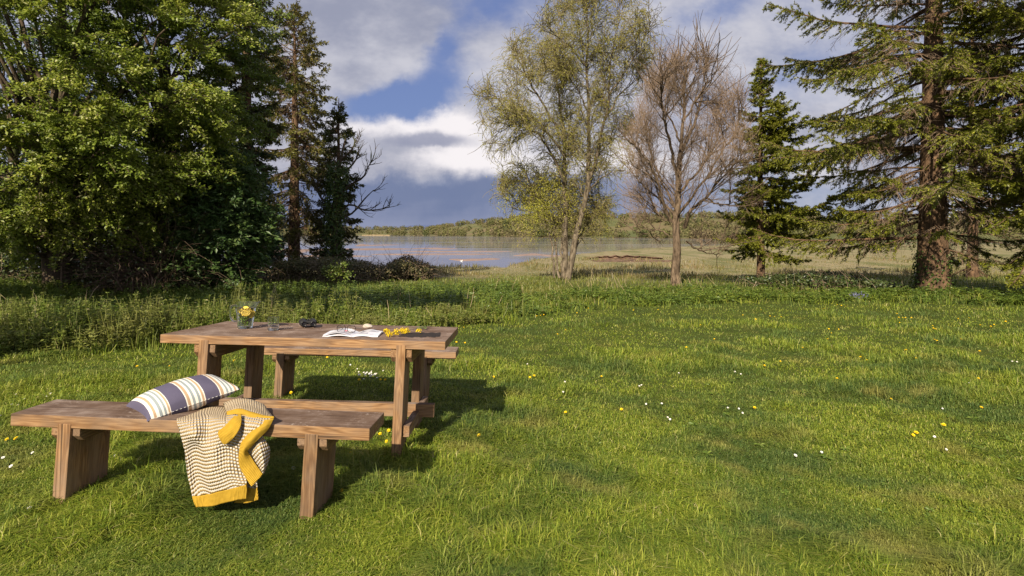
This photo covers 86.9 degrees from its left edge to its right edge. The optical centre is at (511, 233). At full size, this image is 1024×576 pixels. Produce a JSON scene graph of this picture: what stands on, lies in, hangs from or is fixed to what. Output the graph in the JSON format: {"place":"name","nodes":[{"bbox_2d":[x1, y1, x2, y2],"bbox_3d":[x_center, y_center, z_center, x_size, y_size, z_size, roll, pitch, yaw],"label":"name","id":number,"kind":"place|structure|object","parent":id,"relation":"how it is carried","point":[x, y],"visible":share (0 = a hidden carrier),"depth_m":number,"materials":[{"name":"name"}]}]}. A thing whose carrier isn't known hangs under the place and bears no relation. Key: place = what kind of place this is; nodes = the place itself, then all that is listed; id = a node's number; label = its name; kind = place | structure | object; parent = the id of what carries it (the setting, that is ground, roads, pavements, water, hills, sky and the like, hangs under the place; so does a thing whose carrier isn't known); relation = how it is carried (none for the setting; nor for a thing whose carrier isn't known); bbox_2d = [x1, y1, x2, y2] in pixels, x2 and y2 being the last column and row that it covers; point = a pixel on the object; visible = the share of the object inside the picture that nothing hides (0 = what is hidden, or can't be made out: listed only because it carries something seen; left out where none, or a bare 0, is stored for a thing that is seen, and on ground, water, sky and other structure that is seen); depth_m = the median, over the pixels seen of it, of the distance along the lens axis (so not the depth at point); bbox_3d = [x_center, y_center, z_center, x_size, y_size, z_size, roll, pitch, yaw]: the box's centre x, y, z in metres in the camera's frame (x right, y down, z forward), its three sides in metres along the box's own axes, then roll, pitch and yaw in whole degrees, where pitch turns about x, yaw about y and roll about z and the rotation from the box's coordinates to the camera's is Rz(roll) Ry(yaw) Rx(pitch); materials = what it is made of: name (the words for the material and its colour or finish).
{"place":"outdoors","nodes":[
{"label":"outdoors","id":0,"kind":"place"},
{"bbox_2d":[398,225,432,229],"bbox_3d":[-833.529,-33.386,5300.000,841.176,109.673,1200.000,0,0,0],"label":"hills","id":1,"kind":"structure","parent":0,"point":[418,226],"depth_m":5166.71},
{"bbox_2d":[412,248,455,248],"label":"sandbank","id":2,"kind":"structure","parent":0,"point":[434,248],"depth_m":100.03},
{"bbox_2d":[402,251,507,251],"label":"sandbank","id":3,"kind":"structure","parent":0,"point":[455,251],"depth_m":83.32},
{"bbox_2d":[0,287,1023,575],"bbox_3d":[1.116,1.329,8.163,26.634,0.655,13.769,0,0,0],"label":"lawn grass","id":4,"kind":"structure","parent":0,"point":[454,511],"depth_m":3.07,"materials":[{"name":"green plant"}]},
{"bbox_2d":[0,218,1023,575],"bbox_3d":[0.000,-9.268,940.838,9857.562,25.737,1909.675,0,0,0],"label":"ground","id":5,"kind":"structure","parent":0,"point":[688,252],"depth_m":7.14,"materials":[{"name":"green plant"}]},
{"bbox_2d":[0,8,126,275],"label":"holly tree","id":6,"kind":"object","parent":5,"relation":"on","point":[33,43],"visible":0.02,"depth_m":16.72,"materials":[{"name":"green plant"}]},
{"bbox_2d":[59,236,68,282],"bbox_3d":[-10.106,0.388,12.310,0.581,1.818,0.303,0,0,7],"label":"dead stick","id":7,"kind":"object","parent":5,"relation":"on","point":[61,268],"visible":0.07,"depth_m":12.29,"materials":[{"name":"brown wood"}]},
{"bbox_2d":[0,242,260,290],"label":"bramble thicket","id":8,"kind":"object","parent":5,"relation":"on","point":[25,267],"visible":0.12,"depth_m":13.68,"materials":[{"name":"green plant"}]},
{"bbox_2d":[0,0,279,289],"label":"hawthorn tree","id":9,"kind":"object","parent":5,"relation":"on","point":[50,122],"visible":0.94,"depth_m":11.27,"materials":[{"name":"green plant"}]},
{"bbox_2d":[0,186,282,299],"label":"bramble tangle","id":10,"kind":"object","parent":5,"relation":"on","point":[149,272],"visible":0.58,"depth_m":12.30,"materials":[{"name":"plant"}]},
{"bbox_2d":[6,0,299,287],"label":"maple tree","id":11,"kind":"object","parent":5,"relation":"on","point":[102,20],"visible":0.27,"depth_m":12.43,"materials":[{"name":"green plant"}]},
{"bbox_2d":[0,136,330,278],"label":"evergreen thicket","id":12,"kind":"object","parent":5,"relation":"on","point":[276,250],"visible":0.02,"depth_m":19.90,"materials":[{"name":"green plant"}]},
{"bbox_2d":[49,25,282,247],"bbox_3d":[-11.158,-2.471,17.295,7.219,8.308,3.711,0,0,0],"label":"holly tree","id":13,"kind":"object","parent":5,"relation":"on","point":[261,153],"visible":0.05,"depth_m":17.57,"materials":[{"name":"green plant"}]},
{"bbox_2d":[11,399,383,520],"bbox_3d":[-1.588,1.187,2.764,1.800,0.540,0.264,2,-1,2],"label":"timber bench","id":14,"kind":"object","parent":5,"relation":"on","point":[81,429],"visible":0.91,"depth_m":2.67,"materials":[{"name":"brown wood"}]},
{"bbox_2d":[126,374,239,420],"bbox_3d":[-1.755,0.860,2.890,0.472,0.168,0.328,0,0,-43],"label":"striped cushion","id":15,"kind":"object","parent":14,"relation":"on","point":[191,393],"visible":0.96,"depth_m":2.81,"materials":[{"name":"fabric"}]},
{"bbox_2d":[177,398,273,506],"bbox_3d":[-1.438,1.079,2.711,0.568,0.447,0.330,0,0,0],"label":"knitted blanket","id":16,"kind":"object","parent":14,"relation":"on","point":[223,465],"visible":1,"depth_m":2.58,"materials":[{"name":"fabric"}]},
{"bbox_2d":[148,139,285,291],"bbox_3d":[-7.307,-0.287,13.391,3.500,4.179,2.772,0,0,0],"label":"laurel bush","id":17,"kind":"object","parent":5,"relation":"on","point":[237,228],"visible":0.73,"depth_m":12.94,"materials":[{"name":"green plant"}]},
{"bbox_2d":[207,0,289,280],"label":"spruce tree","id":18,"kind":"object","parent":5,"relation":"on","point":[256,90],"visible":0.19,"depth_m":18.07,"materials":[{"name":"green plant"}]},
{"bbox_2d":[0,274,522,321],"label":"undergrowth","id":19,"kind":"object","parent":5,"relation":"on","point":[441,291],"visible":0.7,"depth_m":11.45,"materials":[{"name":"green plant"}]},
{"bbox_2d":[0,282,522,357],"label":"nettle bank","id":20,"kind":"structure","parent":5,"relation":"on","point":[126,319],"depth_m":7.25,"materials":[{"name":"green plant"}]},
{"bbox_2d":[253,0,341,274],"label":"spruce tree","id":21,"kind":"object","parent":5,"relation":"on","point":[298,169],"visible":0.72,"depth_m":23.11,"materials":[{"name":"green plant"}]},
{"bbox_2d":[160,321,457,460],"bbox_3d":[-1.329,1.096,3.780,1.800,0.841,0.798,1,-3,0],"label":"picnic table","id":22,"kind":"object","parent":5,"relation":"on","point":[213,343],"visible":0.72,"depth_m":3.55,"materials":[{"name":"brown wood"}]},
{"bbox_2d":[229,301,260,328],"bbox_3d":[-1.885,0.569,3.818,0.170,0.195,0.156,0,0,-43],"label":"water jug","id":23,"kind":"object","parent":22,"relation":"on","point":[245,312],"visible":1,"depth_m":3.77,"materials":[{"name":"clear glass"}]},
{"bbox_2d":[299,318,316,326],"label":"binoculars","id":24,"kind":"object","parent":22,"relation":"on","point":[303,322],"visible":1,"depth_m":3.94,"materials":[{"name":"black rubber"}]},
{"bbox_2d":[322,328,382,336],"bbox_3d":[-1.060,0.662,3.627,0.350,0.029,0.258,2,-3,-6],"label":"open magazine","id":25,"kind":"object","parent":22,"relation":"on","point":[369,332],"visible":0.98,"depth_m":3.58,"materials":[{"name":"white paper"}]},
{"bbox_2d":[337,325,362,332],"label":"eyeglasses","id":26,"kind":"object","parent":25,"relation":"on","point":[347,328],"visible":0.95,"depth_m":3.61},
{"bbox_2d":[363,324,372,328],"bbox_3d":[-1.029,0.659,3.856,0.072,0.036,0.049,3,0,-6],"label":"pebble","id":27,"kind":"object","parent":25,"relation":"on","point":[367,326],"visible":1,"depth_m":3.84,"materials":[{"name":"stone"}]},
{"bbox_2d":[384,325,428,336],"bbox_3d":[-0.750,0.674,3.847,0.265,0.051,0.640,1,-3,0],"label":"flower sprig","id":28,"kind":"object","parent":22,"relation":"on","point":[402,331],"visible":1,"depth_m":3.72,"materials":[{"name":"yellow plant"}]},
{"bbox_2d":[309,99,364,275],"bbox_3d":[-7.248,-1.788,22.469,2.337,7.704,2.519,0,0,-18],"label":"spruce tree","id":29,"kind":"object","parent":5,"relation":"on","point":[338,117],"visible":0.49,"depth_m":22.33,"materials":[{"name":"green plant"}]},
{"bbox_2d":[320,260,355,285],"bbox_3d":[-5.066,1.303,15.546,1.045,1.093,0.806,0,0,0],"label":"shrub","id":30,"kind":"object","parent":5,"relation":"on","point":[329,271],"visible":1,"depth_m":15.37,"materials":[{"name":"green plant"}]},
{"bbox_2d":[254,248,430,283],"bbox_3d":[-6.119,1.452,19.525,6.190,1.959,5.556,0,0,0],"label":"bramble thicket","id":31,"kind":"object","parent":5,"relation":"on","point":[361,270],"visible":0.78,"depth_m":18.32,"materials":[{"name":"green plant"}]},
{"bbox_2d":[312,130,401,274],"bbox_3d":[-6.188,-1.240,21.270,3.476,6.188,2.046,0,0,0],"label":"ivy clad tree","id":32,"kind":"object","parent":5,"relation":"on","point":[334,209],"visible":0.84,"depth_m":21.37,"materials":[{"name":"green plant"}]},
{"bbox_2d":[264,346,458,398],"bbox_3d":[-1.391,1.277,4.801,1.800,0.540,0.264,1,-2,0],"label":"timber bench","id":33,"kind":"object","parent":5,"relation":"on","point":[284,357],"visible":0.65,"depth_m":4.68,"materials":[{"name":"brown wood"}]},
{"bbox_2d":[372,242,445,280],"bbox_3d":[-3.814,1.413,19.978,3.226,2.398,3.988,0,0,-19],"label":"bramble thicket","id":34,"kind":"object","parent":5,"relation":"on","point":[423,270],"visible":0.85,"depth_m":19.48,"materials":[{"name":"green plant"}]},
{"bbox_2d":[0,269,1008,323],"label":"dry stalks","id":35,"kind":"object","parent":5,"relation":"on","point":[512,288],"visible":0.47,"depth_m":14.26,"materials":[{"name":"beige plant"}]},
{"bbox_2d":[463,0,670,279],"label":"birch tree","id":36,"kind":"object","parent":5,"relation":"on","point":[561,70],"visible":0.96,"depth_m":21.54,"materials":[{"name":"green plant"}]},
{"bbox_2d":[279,209,1023,238],"bbox_3d":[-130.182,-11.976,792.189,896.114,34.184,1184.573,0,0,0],"label":"woodland","id":37,"kind":"object","parent":5,"relation":"on","point":[499,229],"visible":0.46,"depth_m":490.47,"materials":[{"name":"green plant"}]},
{"bbox_2d":[602,11,782,285],"bbox_3d":[5.518,-2.743,17.709,5.824,9.126,7.386,0,0,39],"label":"bare tree","id":38,"kind":"object","parent":5,"relation":"on","point":[662,79],"visible":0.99,"depth_m":17.74,"materials":[{"name":"brown plant"}]},
{"bbox_2d":[485,282,1023,316],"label":"ground cover","id":39,"kind":"object","parent":5,"relation":"on","point":[1006,294],"visible":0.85,"depth_m":13.19,"materials":[{"name":"green plant"}]},
{"bbox_2d":[713,57,842,277],"bbox_3d":[8.718,-1.985,18.203,3.692,8.049,4.774,0,0,0],"label":"spruce tree","id":40,"kind":"object","parent":5,"relation":"on","point":[777,134],"visible":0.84,"depth_m":17.82,"materials":[{"name":"green plant"}]},
{"bbox_2d":[739,265,932,293],"bbox_3d":[9.399,1.534,16.482,4.112,1.251,4.460,0,0,0],"label":"bramble thicket","id":41,"kind":"object","parent":5,"relation":"on","point":[849,280],"visible":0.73,"depth_m":16.12,"materials":[{"name":"green plant"}]},
{"bbox_2d":[746,0,1023,291],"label":"spruce tree","id":42,"kind":"object","parent":5,"relation":"on","point":[931,195],"visible":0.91,"depth_m":14.64,"materials":[{"name":"green plant"}]},
{"bbox_2d":[894,0,1023,288],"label":"spruce tree","id":43,"kind":"object","parent":5,"relation":"on","point":[1011,18],"visible":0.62,"depth_m":13.59,"materials":[{"name":"green plant"}]},
{"bbox_2d":[908,1,1023,278],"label":"spruce tree","id":44,"kind":"object","parent":5,"relation":"on","point":[974,271],"visible":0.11,"depth_m":23.34,"materials":[{"name":"green plant"}]},
{"bbox_2d":[0,271,1023,351],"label":"rough grass","id":45,"kind":"structure","parent":0,"point":[541,286],"depth_m":15.54,"materials":[{"name":"green plant"}]},
{"bbox_2d":[0,0,1023,229],"label":"sky","id":46,"kind":"structure","parent":0,"point":[400,70],"materials":[{"name":"blue"}]},
{"bbox_2d":[27,236,1012,330],"bbox_3d":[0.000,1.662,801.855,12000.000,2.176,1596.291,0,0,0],"label":"water","id":47,"kind":"structure","parent":0,"point":[490,243],"depth_m":118.49,"materials":[{"name":"liquid"}]},
{"bbox_2d":[300,248,406,251],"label":"sandbank","id":48,"kind":"structure","parent":47,"relation":"in","point":[304,250],"depth_m":94.38,"materials":[{"name":"beige sand"}]},
{"bbox_2d":[356,244,380,245],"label":"sandbank","id":49,"kind":"structure","parent":47,"relation":"in","point":[367,245],"depth_m":127.06,"materials":[{"name":"beige sand"}]},
{"bbox_2d":[376,253,485,254],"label":"sandbank","id":50,"kind":"structure","parent":47,"relation":"in","point":[435,254],"depth_m":71.92,"materials":[{"name":"beige sand"}]},
{"bbox_2d":[449,258,497,260],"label":"sandbank","id":51,"kind":"structure","parent":47,"relation":"in","point":[471,259],"depth_m":57.03,"materials":[{"name":"beige sand"}]},
{"bbox_2d":[514,253,559,256],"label":"sandbank","id":52,"kind":"structure","parent":47,"relation":"in","point":[530,254],"depth_m":68.78,"materials":[{"name":"beige sand"}]},
{"bbox_2d":[586,255,671,261],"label":"mud bank","id":53,"kind":"structure","parent":0,"point":[619,259],"depth_m":54.27,"materials":[{"name":"brown soil"}]},
{"bbox_2d":[371,254,1023,278],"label":"marsh grass","id":54,"kind":"structure","parent":0,"point":[597,273],"depth_m":34.73,"materials":[{"name":"green plant"}]}
]}

